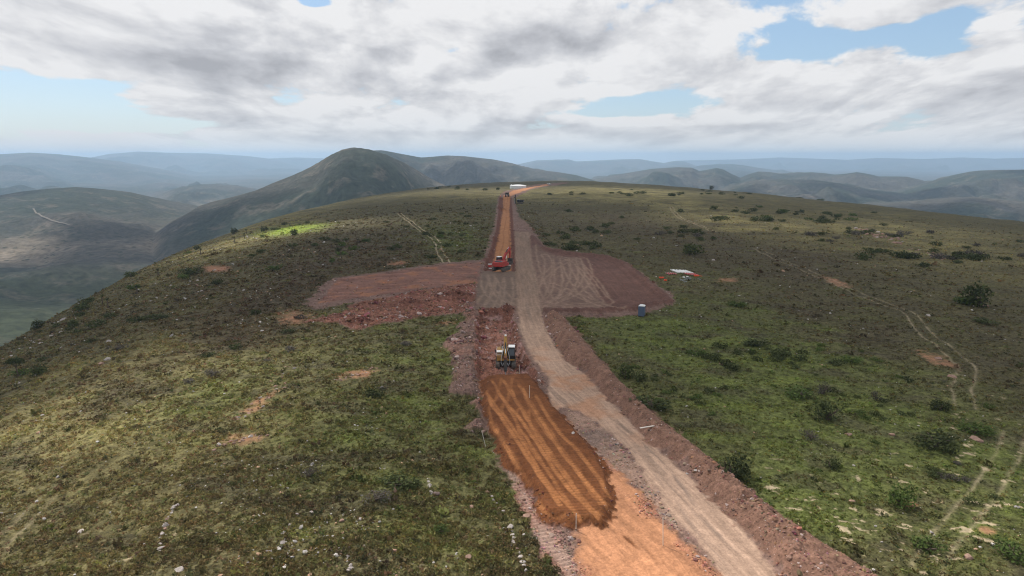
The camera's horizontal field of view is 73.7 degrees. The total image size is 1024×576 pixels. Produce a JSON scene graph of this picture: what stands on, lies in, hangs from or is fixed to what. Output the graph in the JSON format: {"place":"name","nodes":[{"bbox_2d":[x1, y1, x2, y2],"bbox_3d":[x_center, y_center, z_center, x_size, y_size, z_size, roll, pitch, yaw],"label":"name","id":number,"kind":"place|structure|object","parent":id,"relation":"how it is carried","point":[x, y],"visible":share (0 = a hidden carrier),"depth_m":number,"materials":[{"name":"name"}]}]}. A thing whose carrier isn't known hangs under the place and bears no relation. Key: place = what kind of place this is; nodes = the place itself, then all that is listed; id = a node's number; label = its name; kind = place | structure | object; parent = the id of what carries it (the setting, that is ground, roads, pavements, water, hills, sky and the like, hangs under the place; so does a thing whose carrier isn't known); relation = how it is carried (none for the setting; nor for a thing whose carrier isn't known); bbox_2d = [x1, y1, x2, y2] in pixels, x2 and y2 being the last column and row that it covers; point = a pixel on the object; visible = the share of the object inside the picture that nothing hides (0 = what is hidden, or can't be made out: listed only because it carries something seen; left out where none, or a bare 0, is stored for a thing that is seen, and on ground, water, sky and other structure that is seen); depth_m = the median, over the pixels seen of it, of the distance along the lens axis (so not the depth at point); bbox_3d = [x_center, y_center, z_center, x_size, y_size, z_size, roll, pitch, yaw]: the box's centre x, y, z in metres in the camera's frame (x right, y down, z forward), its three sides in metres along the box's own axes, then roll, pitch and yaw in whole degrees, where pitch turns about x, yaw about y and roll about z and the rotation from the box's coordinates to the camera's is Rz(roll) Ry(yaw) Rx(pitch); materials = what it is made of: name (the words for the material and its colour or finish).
{"place":"outdoors","nodes":[
{"label":"outdoors","id":0,"kind":"place"},
{"bbox_2d":[32,208,69,224],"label":"track","id":1,"kind":"structure","parent":0,"point":[48,218],"depth_m":2069.74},
{"bbox_2d":[0,180,1023,575],"bbox_3d":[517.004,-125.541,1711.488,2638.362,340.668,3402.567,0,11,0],"label":"ground","id":2,"kind":"structure","parent":0,"point":[654,198],"depth_m":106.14,"materials":[{"name":"green plant"}]},
{"bbox_2d":[5,357,24,376],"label":"tree","id":3,"kind":"object","parent":2,"relation":"on","point":[18,360],"visible":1,"depth_m":125.92,"materials":[{"name":"green plant"}]},
{"bbox_2d":[6,368,31,375],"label":"shrub","id":4,"kind":"object","parent":2,"relation":"on","point":[23,371],"visible":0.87,"depth_m":126.83,"materials":[{"name":"green plant"}]},
{"bbox_2d":[30,320,44,329],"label":"shrub","id":5,"kind":"object","parent":2,"relation":"on","point":[34,325],"visible":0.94,"depth_m":215.87,"materials":[{"name":"green plant"}]},
{"bbox_2d":[30,362,48,376],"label":"shrub","id":6,"kind":"object","parent":2,"relation":"on","point":[36,372],"visible":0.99,"depth_m":121.53,"materials":[{"name":"green plant"}]},
{"bbox_2d":[67,319,81,326],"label":"shrub","id":7,"kind":"object","parent":2,"relation":"on","point":[75,323],"visible":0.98,"depth_m":171.15,"materials":[{"name":"green plant"}]},
{"bbox_2d":[72,300,91,311],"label":"shrub","id":8,"kind":"object","parent":2,"relation":"on","point":[79,307],"visible":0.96,"depth_m":209.42,"materials":[{"name":"green plant"}]},
{"bbox_2d":[77,297,94,303],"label":"shrub","id":9,"kind":"object","parent":2,"relation":"on","point":[89,299],"visible":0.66,"depth_m":230.19,"materials":[{"name":"green plant"}]},
{"bbox_2d":[84,318,106,327],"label":"shrub","id":10,"kind":"object","parent":2,"relation":"on","point":[90,324],"visible":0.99,"depth_m":158.22,"materials":[{"name":"green plant"}]},
{"bbox_2d":[103,312,117,317],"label":"shrub","id":11,"kind":"object","parent":2,"relation":"on","point":[106,315],"visible":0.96,"depth_m":167.30,"materials":[{"name":"green plant"}]},
{"bbox_2d":[105,343,128,350],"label":"shrub","id":12,"kind":"object","parent":2,"relation":"on","point":[118,347],"visible":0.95,"depth_m":126.14,"materials":[{"name":"green plant"}]},
{"bbox_2d":[123,271,137,277],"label":"shrub","id":13,"kind":"object","parent":2,"relation":"on","point":[129,274],"visible":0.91,"depth_m":291.89,"materials":[{"name":"green plant"}]},
{"bbox_2d":[126,283,140,290],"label":"shrub","id":14,"kind":"object","parent":2,"relation":"on","point":[129,286],"visible":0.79,"depth_m":219.26,"materials":[{"name":"green plant"}]},
{"bbox_2d":[126,316,147,322],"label":"shrub","id":15,"kind":"object","parent":2,"relation":"on","point":[133,320],"visible":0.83,"depth_m":151.71,"materials":[{"name":"green plant"}]},
{"bbox_2d":[142,313,171,319],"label":"shrub","id":16,"kind":"object","parent":2,"relation":"on","point":[160,316],"visible":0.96,"depth_m":149.88,"materials":[{"name":"green plant"}]},
{"bbox_2d":[174,566,183,571],"bbox_3d":[-25.804,21.881,52.920,0.822,0.420,0.752,8,24,42],"label":"rock","id":17,"kind":"object","parent":2,"relation":"on","point":[179,569],"visible":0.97,"depth_m":52.86,"materials":[{"name":"stone"}]},
{"bbox_2d":[178,265,206,274],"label":"shrub","id":18,"kind":"object","parent":2,"relation":"on","point":[188,270],"visible":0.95,"depth_m":222.25,"materials":[{"name":"green plant"}]},
{"bbox_2d":[199,351,215,357],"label":"shrub","id":19,"kind":"object","parent":2,"relation":"on","point":[208,354],"visible":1,"depth_m":112.79,"materials":[{"name":"green plant"}]},
{"bbox_2d":[204,369,220,376],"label":"shrub","id":20,"kind":"object","parent":2,"relation":"on","point":[212,373],"visible":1,"depth_m":102.74,"materials":[{"name":"green plant"}]},
{"bbox_2d":[211,278,224,284],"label":"shrub","id":21,"kind":"object","parent":2,"relation":"on","point":[217,281],"visible":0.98,"depth_m":190.64,"materials":[{"name":"green plant"}]},
{"bbox_2d":[229,342,242,349],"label":"shrub","id":22,"kind":"object","parent":2,"relation":"on","point":[235,346],"visible":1,"depth_m":116.31,"materials":[{"name":"green plant"}]},
{"bbox_2d":[248,309,260,314],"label":"shrub","id":23,"kind":"object","parent":2,"relation":"on","point":[255,312],"visible":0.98,"depth_m":143.95,"materials":[{"name":"green plant"}]},
{"bbox_2d":[265,265,281,270],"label":"shrub","id":24,"kind":"object","parent":2,"relation":"on","point":[272,267],"visible":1,"depth_m":205.37,"materials":[{"name":"green plant"}]},
{"bbox_2d":[280,327,296,332],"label":"shrub","id":25,"kind":"object","parent":2,"relation":"on","point":[290,330],"visible":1,"depth_m":125.74,"materials":[{"name":"green plant"}]},
{"bbox_2d":[301,465,321,478],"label":"shrub","id":26,"kind":"object","parent":2,"relation":"on","point":[309,473],"visible":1,"depth_m":67.97,"materials":[{"name":"green plant"}]},
{"bbox_2d":[362,384,385,397],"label":"shrub","id":27,"kind":"object","parent":2,"relation":"on","point":[372,394],"visible":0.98,"depth_m":90.16,"materials":[{"name":"green plant"}]},
{"bbox_2d":[361,489,392,505],"bbox_3d":[-12.179,19.039,62.471,2.951,1.140,2.752,0,11,0],"label":"shrub","id":28,"kind":"object","parent":2,"relation":"on","point":[376,497],"visible":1,"depth_m":62.30,"materials":[{"name":"green plant"}]},
{"bbox_2d":[377,469,418,490],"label":"shrub","id":29,"kind":"object","parent":2,"relation":"on","point":[396,479],"visible":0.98,"depth_m":65.73,"materials":[{"name":"green plant"}]},
{"bbox_2d":[399,477,423,489],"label":"shrub","id":30,"kind":"object","parent":2,"relation":"on","point":[413,483],"visible":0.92,"depth_m":65.32,"materials":[{"name":"green plant"}]},
{"bbox_2d":[303,282,544,429],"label":"rubble bed","id":31,"kind":"object","parent":2,"relation":"on","point":[463,368],"visible":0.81,"depth_m":125.50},
{"bbox_2d":[495,335,515,373],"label":"excavator","id":32,"kind":"object","parent":31,"relation":"on","point":[505,356],"visible":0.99,"depth_m":105.55,"materials":[{"name":"metal"}]},
{"bbox_2d":[433,523,448,534],"bbox_3d":[-5.951,20.326,57.605,1.446,0.728,1.567,-3,11,-16],"label":"shrub","id":33,"kind":"object","parent":2,"relation":"on","point":[438,529],"visible":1,"depth_m":57.55,"materials":[{"name":"green plant"}]},
{"bbox_2d":[317,235,672,575],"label":"earth pad","id":34,"kind":"object","parent":2,"relation":"on","point":[574,281],"visible":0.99,"depth_m":170.73,"materials":[{"name":"brown soil"}]},
{"bbox_2d":[1,217,1020,575],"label":"pebbles","id":35,"kind":"object","parent":2,"relation":"on","point":[385,429],"visible":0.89,"depth_m":71.34,"materials":[{"name":"stone"}]},
{"bbox_2d":[510,184,525,188],"bbox_3d":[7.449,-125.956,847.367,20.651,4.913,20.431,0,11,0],"label":"tanker truck","id":36,"kind":"object","parent":2,"relation":"on","point":[516,186],"visible":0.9,"depth_m":839.09,"materials":[{"name":"metal"}]},
{"bbox_2d":[514,195,523,203],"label":"drilling rig","id":37,"kind":"object","parent":2,"relation":"on","point":[519,201],"visible":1,"depth_m":499.79,"materials":[{"name":"metal"}]},
{"bbox_2d":[301,182,780,574],"bbox_3d":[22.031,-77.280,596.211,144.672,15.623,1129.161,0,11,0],"label":"loose earth","id":38,"kind":"structure","parent":2,"relation":"on","point":[514,220],"depth_m":99.20,"materials":[{"name":"brown soil"}]},
{"bbox_2d":[247,224,877,575],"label":"rubble","id":39,"kind":"object","parent":2,"relation":"on","point":[454,339],"visible":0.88,"depth_m":90.84,"materials":[{"name":"stone"}]},
{"bbox_2d":[560,233,570,238],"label":"shrub","id":40,"kind":"object","parent":2,"relation":"on","point":[565,235],"visible":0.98,"depth_m":265.52,"materials":[{"name":"green plant"}]},
{"bbox_2d":[587,241,601,247],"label":"shrub","id":41,"kind":"object","parent":2,"relation":"on","point":[597,245],"visible":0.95,"depth_m":240.85,"materials":[{"name":"green plant"}]},
{"bbox_2d":[618,362,635,378],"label":"shrub","id":42,"kind":"object","parent":2,"relation":"on","point":[626,369],"visible":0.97,"depth_m":97.24,"materials":[{"name":"green plant"}]},
{"bbox_2d":[634,370,647,382],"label":"shrub","id":43,"kind":"object","parent":2,"relation":"on","point":[641,377],"visible":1,"depth_m":96.00,"materials":[{"name":"green plant"}]},
{"bbox_2d":[638,304,645,316],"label":"portable toilet","id":44,"kind":"object","parent":2,"relation":"on","point":[641,310],"visible":1,"depth_m":135.82,"materials":[{"name":"blue plastic"}]},
{"bbox_2d":[629,394,671,410],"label":"shrub","id":45,"kind":"object","parent":2,"relation":"on","point":[657,404],"visible":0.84,"depth_m":85.59,"materials":[{"name":"green plant"}]},
{"bbox_2d":[682,243,704,254],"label":"shrub","id":46,"kind":"object","parent":2,"relation":"on","point":[693,248],"visible":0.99,"depth_m":225.01,"materials":[{"name":"green plant"}]},
{"bbox_2d":[687,349,705,355],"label":"shrub","id":47,"kind":"object","parent":2,"relation":"on","point":[697,353],"visible":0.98,"depth_m":108.71,"materials":[{"name":"green plant"}]},
{"bbox_2d":[700,353,711,358],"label":"shrub","id":48,"kind":"object","parent":2,"relation":"on","point":[706,356],"visible":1,"depth_m":107.30,"materials":[{"name":"green plant"}]},
{"bbox_2d":[543,310,876,575],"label":"earth berm","id":49,"kind":"structure","parent":2,"relation":"on","point":[725,487],"depth_m":64.94,"materials":[{"name":"brown soil"}]},
{"bbox_2d":[709,355,722,361],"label":"shrub","id":50,"kind":"object","parent":2,"relation":"on","point":[714,359],"visible":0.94,"depth_m":105.97,"materials":[{"name":"green plant"}]},
{"bbox_2d":[710,216,723,220],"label":"shrub","id":51,"kind":"object","parent":2,"relation":"on","point":[714,218],"visible":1,"depth_m":359.06,"materials":[{"name":"green plant"}]},
{"bbox_2d":[712,342,727,349],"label":"shrub","id":52,"kind":"object","parent":2,"relation":"on","point":[721,346],"visible":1,"depth_m":113.65,"materials":[{"name":"green plant"}]},
{"bbox_2d":[718,358,735,365],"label":"shrub","id":53,"kind":"object","parent":2,"relation":"on","point":[723,362],"visible":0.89,"depth_m":103.62,"materials":[{"name":"green plant"}]},
{"bbox_2d":[723,363,740,370],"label":"shrub","id":54,"kind":"object","parent":2,"relation":"on","point":[730,365],"visible":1,"depth_m":101.53,"materials":[{"name":"green plant"}]},
{"bbox_2d":[717,452,753,483],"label":"shrub","id":55,"kind":"object","parent":2,"relation":"on","point":[739,469],"visible":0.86,"depth_m":66.64,"materials":[{"name":"green plant"}]},
{"bbox_2d":[729,348,742,354],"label":"shrub","id":56,"kind":"object","parent":2,"relation":"on","point":[737,351],"visible":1,"depth_m":109.79,"materials":[{"name":"green plant"}]},
{"bbox_2d":[727,300,747,306],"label":"shrub","id":57,"kind":"object","parent":2,"relation":"on","point":[734,303],"visible":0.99,"depth_m":146.20,"materials":[{"name":"green plant"}]},
{"bbox_2d":[741,337,770,346],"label":"shrub","id":58,"kind":"object","parent":2,"relation":"on","point":[756,344],"visible":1,"depth_m":114.29,"materials":[{"name":"green plant"}]},
{"bbox_2d":[750,216,763,220],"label":"shrub","id":59,"kind":"object","parent":2,"relation":"on","point":[754,218],"visible":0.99,"depth_m":370.10,"materials":[{"name":"green plant"}]},
{"bbox_2d":[768,354,783,361],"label":"shrub","id":60,"kind":"object","parent":2,"relation":"on","point":[776,357],"visible":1,"depth_m":105.91,"materials":[{"name":"green plant"}]},
{"bbox_2d":[769,347,791,355],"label":"shrub","id":61,"kind":"object","parent":2,"relation":"on","point":[775,351],"visible":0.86,"depth_m":108.83,"materials":[{"name":"green plant"}]},
{"bbox_2d":[781,384,813,400],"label":"shrub","id":62,"kind":"object","parent":2,"relation":"on","point":[804,393],"visible":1,"depth_m":90.42,"materials":[{"name":"green plant"}]},
{"bbox_2d":[790,354,808,360],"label":"shrub","id":63,"kind":"object","parent":2,"relation":"on","point":[800,357],"visible":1,"depth_m":105.98,"materials":[{"name":"green plant"}]},
{"bbox_2d":[795,349,809,354],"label":"shrub","id":64,"kind":"object","parent":2,"relation":"on","point":[803,351],"visible":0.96,"depth_m":110.22,"materials":[{"name":"green plant"}]},
{"bbox_2d":[799,427,821,442],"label":"shrub","id":65,"kind":"object","parent":2,"relation":"on","point":[810,436],"visible":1,"depth_m":76.78,"materials":[{"name":"green plant"}]},
{"bbox_2d":[814,380,830,394],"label":"shrub","id":66,"kind":"object","parent":2,"relation":"on","point":[821,391],"visible":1,"depth_m":91.82,"materials":[{"name":"green plant"}]},
{"bbox_2d":[809,399,847,421],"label":"shrub","id":67,"kind":"object","parent":2,"relation":"on","point":[825,407],"visible":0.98,"depth_m":81.69,"materials":[{"name":"green plant"}]},
{"bbox_2d":[820,457,842,471],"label":"shrub","id":68,"kind":"object","parent":2,"relation":"on","point":[836,464],"visible":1,"depth_m":69.26,"materials":[{"name":"green plant"}]},
{"bbox_2d":[831,358,849,365],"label":"shrub","id":69,"kind":"object","parent":2,"relation":"on","point":[837,362],"visible":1,"depth_m":103.57,"materials":[{"name":"green plant"}]},
{"bbox_2d":[839,354,863,364],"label":"shrub","id":70,"kind":"object","parent":2,"relation":"on","point":[854,360],"visible":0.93,"depth_m":105.38,"materials":[{"name":"green plant"}]},
{"bbox_2d":[853,251,875,259],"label":"shrub","id":71,"kind":"object","parent":2,"relation":"on","point":[863,256],"visible":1,"depth_m":221.09,"materials":[{"name":"green plant"}]},
{"bbox_2d":[857,413,871,419],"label":"shrub","id":72,"kind":"object","parent":2,"relation":"on","point":[864,416],"visible":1,"depth_m":82.83,"materials":[{"name":"green plant"}]},
{"bbox_2d":[868,391,881,400],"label":"shrub","id":73,"kind":"object","parent":2,"relation":"on","point":[875,398],"visible":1,"depth_m":89.27,"materials":[{"name":"green plant"}]},
{"bbox_2d":[889,250,904,257],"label":"shrub","id":74,"kind":"object","parent":2,"relation":"on","point":[903,255],"visible":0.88,"depth_m":230.49,"materials":[{"name":"green plant"}]},
{"bbox_2d":[885,481,921,510],"bbox_3d":[35.389,18.847,61.941,3.484,2.649,2.692,-9,14,-40],"label":"shrub","id":75,"kind":"object","parent":2,"relation":"on","point":[901,497],"visible":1,"depth_m":61.63,"materials":[{"name":"green plant"}]},
{"bbox_2d":[896,230,913,234],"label":"shrub","id":76,"kind":"object","parent":2,"relation":"on","point":[904,232],"visible":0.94,"depth_m":318.79,"materials":[{"name":"green plant"}]},
{"bbox_2d":[896,251,917,258],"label":"shrub","id":77,"kind":"object","parent":2,"relation":"on","point":[908,255],"visible":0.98,"depth_m":227.21,"materials":[{"name":"green plant"}]},
{"bbox_2d":[902,376,915,382],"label":"shrub","id":78,"kind":"object","parent":2,"relation":"on","point":[905,378],"visible":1,"depth_m":97.08,"materials":[{"name":"green plant"}]},
{"bbox_2d":[915,262,931,267],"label":"shrub","id":79,"kind":"object","parent":2,"relation":"on","point":[925,265],"visible":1,"depth_m":208.76,"materials":[{"name":"green plant"}]},
{"bbox_2d":[908,534,949,554],"bbox_3d":[33.595,20.717,55.161,2.517,1.164,2.786,-1,11,-3],"label":"shrub","id":80,"kind":"object","parent":2,"relation":"on","point":[922,542],"visible":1,"depth_m":55.13,"materials":[{"name":"green plant"}]},
{"bbox_2d":[926,470,939,478],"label":"shrub","id":81,"kind":"object","parent":2,"relation":"on","point":[933,475],"visible":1,"depth_m":67.65,"materials":[{"name":"green plant"}]},
{"bbox_2d":[911,428,962,451],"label":"shrub","id":82,"kind":"object","parent":2,"relation":"on","point":[945,439],"visible":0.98,"depth_m":74.69,"materials":[{"name":"green plant"}]},
{"bbox_2d":[927,399,952,410],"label":"shrub","id":83,"kind":"object","parent":2,"relation":"on","point":[942,406],"visible":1,"depth_m":86.06,"materials":[{"name":"green plant"}]},
{"bbox_2d":[930,252,949,258],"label":"shrub","id":84,"kind":"object","parent":2,"relation":"on","point":[938,255],"visible":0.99,"depth_m":228.87,"materials":[{"name":"green plant"}]},
{"bbox_2d":[937,471,954,479],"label":"shrub","id":85,"kind":"object","parent":2,"relation":"on","point":[947,475],"visible":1,"depth_m":67.53,"materials":[{"name":"green plant"}]},
{"bbox_2d":[939,445,958,454],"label":"shrub","id":86,"kind":"object","parent":2,"relation":"on","point":[951,450],"visible":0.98,"depth_m":72.82,"materials":[{"name":"green plant"}]},
{"bbox_2d":[952,254,966,258],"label":"shrub","id":87,"kind":"object","parent":2,"relation":"on","point":[960,256],"visible":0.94,"depth_m":230.68,"materials":[{"name":"green plant"}]},
{"bbox_2d":[950,474,970,482],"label":"shrub","id":88,"kind":"object","parent":2,"relation":"on","point":[965,479],"visible":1,"depth_m":66.87,"materials":[{"name":"green plant"}]},
{"bbox_2d":[953,294,974,304],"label":"shrub","id":89,"kind":"object","parent":2,"relation":"on","point":[955,299],"visible":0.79,"depth_m":152.19,"materials":[{"name":"green plant"}]},
{"bbox_2d":[964,553,973,559],"bbox_3d":[35.979,21.152,53.778,0.694,0.522,0.710,2,11,11],"label":"rock","id":90,"kind":"object","parent":2,"relation":"on","point":[968,556],"visible":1,"depth_m":53.56,"materials":[{"name":"stone"}]},
{"bbox_2d":[962,495,984,505],"bbox_3d":[42.175,19.476,62.584,1.492,0.637,1.590,-4,12,-19],"label":"shrub","id":91,"kind":"object","parent":2,"relation":"on","point":[971,498],"visible":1,"depth_m":62.63,"materials":[{"name":"green plant"}]},
{"bbox_2d":[954,419,996,436],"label":"shrub","id":92,"kind":"object","parent":2,"relation":"on","point":[963,425],"visible":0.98,"depth_m":78.66,"materials":[{"name":"green plant"}]},
{"bbox_2d":[957,280,994,307],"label":"shrub","id":93,"kind":"object","parent":2,"relation":"on","point":[979,293],"visible":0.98,"depth_m":150.37,"materials":[{"name":"green plant"}]},
{"bbox_2d":[965,249,986,256],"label":"shrub","id":94,"kind":"object","parent":2,"relation":"on","point":[977,252],"visible":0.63,"depth_m":239.67,"materials":[{"name":"green plant"}]},
{"bbox_2d":[969,435,983,442],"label":"rock","id":95,"kind":"object","parent":2,"relation":"on","point":[976,438],"visible":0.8,"depth_m":76.35,"materials":[{"name":"stone"}]},
{"bbox_2d":[967,252,992,260],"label":"shrub","id":96,"kind":"object","parent":2,"relation":"on","point":[977,256],"visible":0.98,"depth_m":230.04,"materials":[{"name":"green plant"}]},
{"bbox_2d":[970,317,1000,323],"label":"shrub","id":97,"kind":"object","parent":2,"relation":"on","point":[983,319],"visible":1,"depth_m":133.61,"materials":[{"name":"green plant"}]},
{"bbox_2d":[987,493,1003,499],"bbox_3d":[45.127,19.429,63.758,1.156,0.425,1.246,2,11,10],"label":"shrub","id":98,"kind":"object","parent":2,"relation":"on","point":[996,495],"visible":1,"depth_m":63.56,"materials":[{"name":"green plant"}]},
{"bbox_2d":[991,534,1023,565],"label":"shrub","id":99,"kind":"object","parent":2,"relation":"on","point":[1007,545],"visible":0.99,"depth_m":54.00,"materials":[{"name":"green plant"}]},
{"bbox_2d":[0,147,1023,346],"bbox_3d":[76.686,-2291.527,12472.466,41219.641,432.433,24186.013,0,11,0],"label":"hills","id":100,"kind":"structure","parent":0,"point":[105,238],"depth_m":2799.42,"materials":[{"name":"green plant"}]},
{"bbox_2d":[0,0,1023,163],"label":"sky","id":101,"kind":"structure","parent":0,"point":[511,81],"materials":[{"name":"white"}]},
{"bbox_2d":[41,167,1005,191],"bbox_3d":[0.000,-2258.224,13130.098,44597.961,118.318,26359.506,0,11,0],"label":"valley","id":102,"kind":"structure","parent":0,"point":[131,187],"depth_m":9694.57,"materials":[{"name":"grey"}]},
{"bbox_2d":[475,184,721,575],"bbox_3d":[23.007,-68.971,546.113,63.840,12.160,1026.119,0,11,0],"label":"orange dirt road","id":103,"kind":"structure","parent":0,"point":[551,454],"depth_m":65.39,"materials":[{"name":"orange soil"}]},
{"bbox_2d":[492,247,512,271],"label":"excavator","id":104,"kind":"object","parent":103,"relation":"on","point":[500,263],"visible":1,"depth_m":192.28,"materials":[{"name":"metal"}]},
{"bbox_2d":[514,231,775,575],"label":"haul road","id":105,"kind":"structure","parent":0,"point":[727,544],"depth_m":74.32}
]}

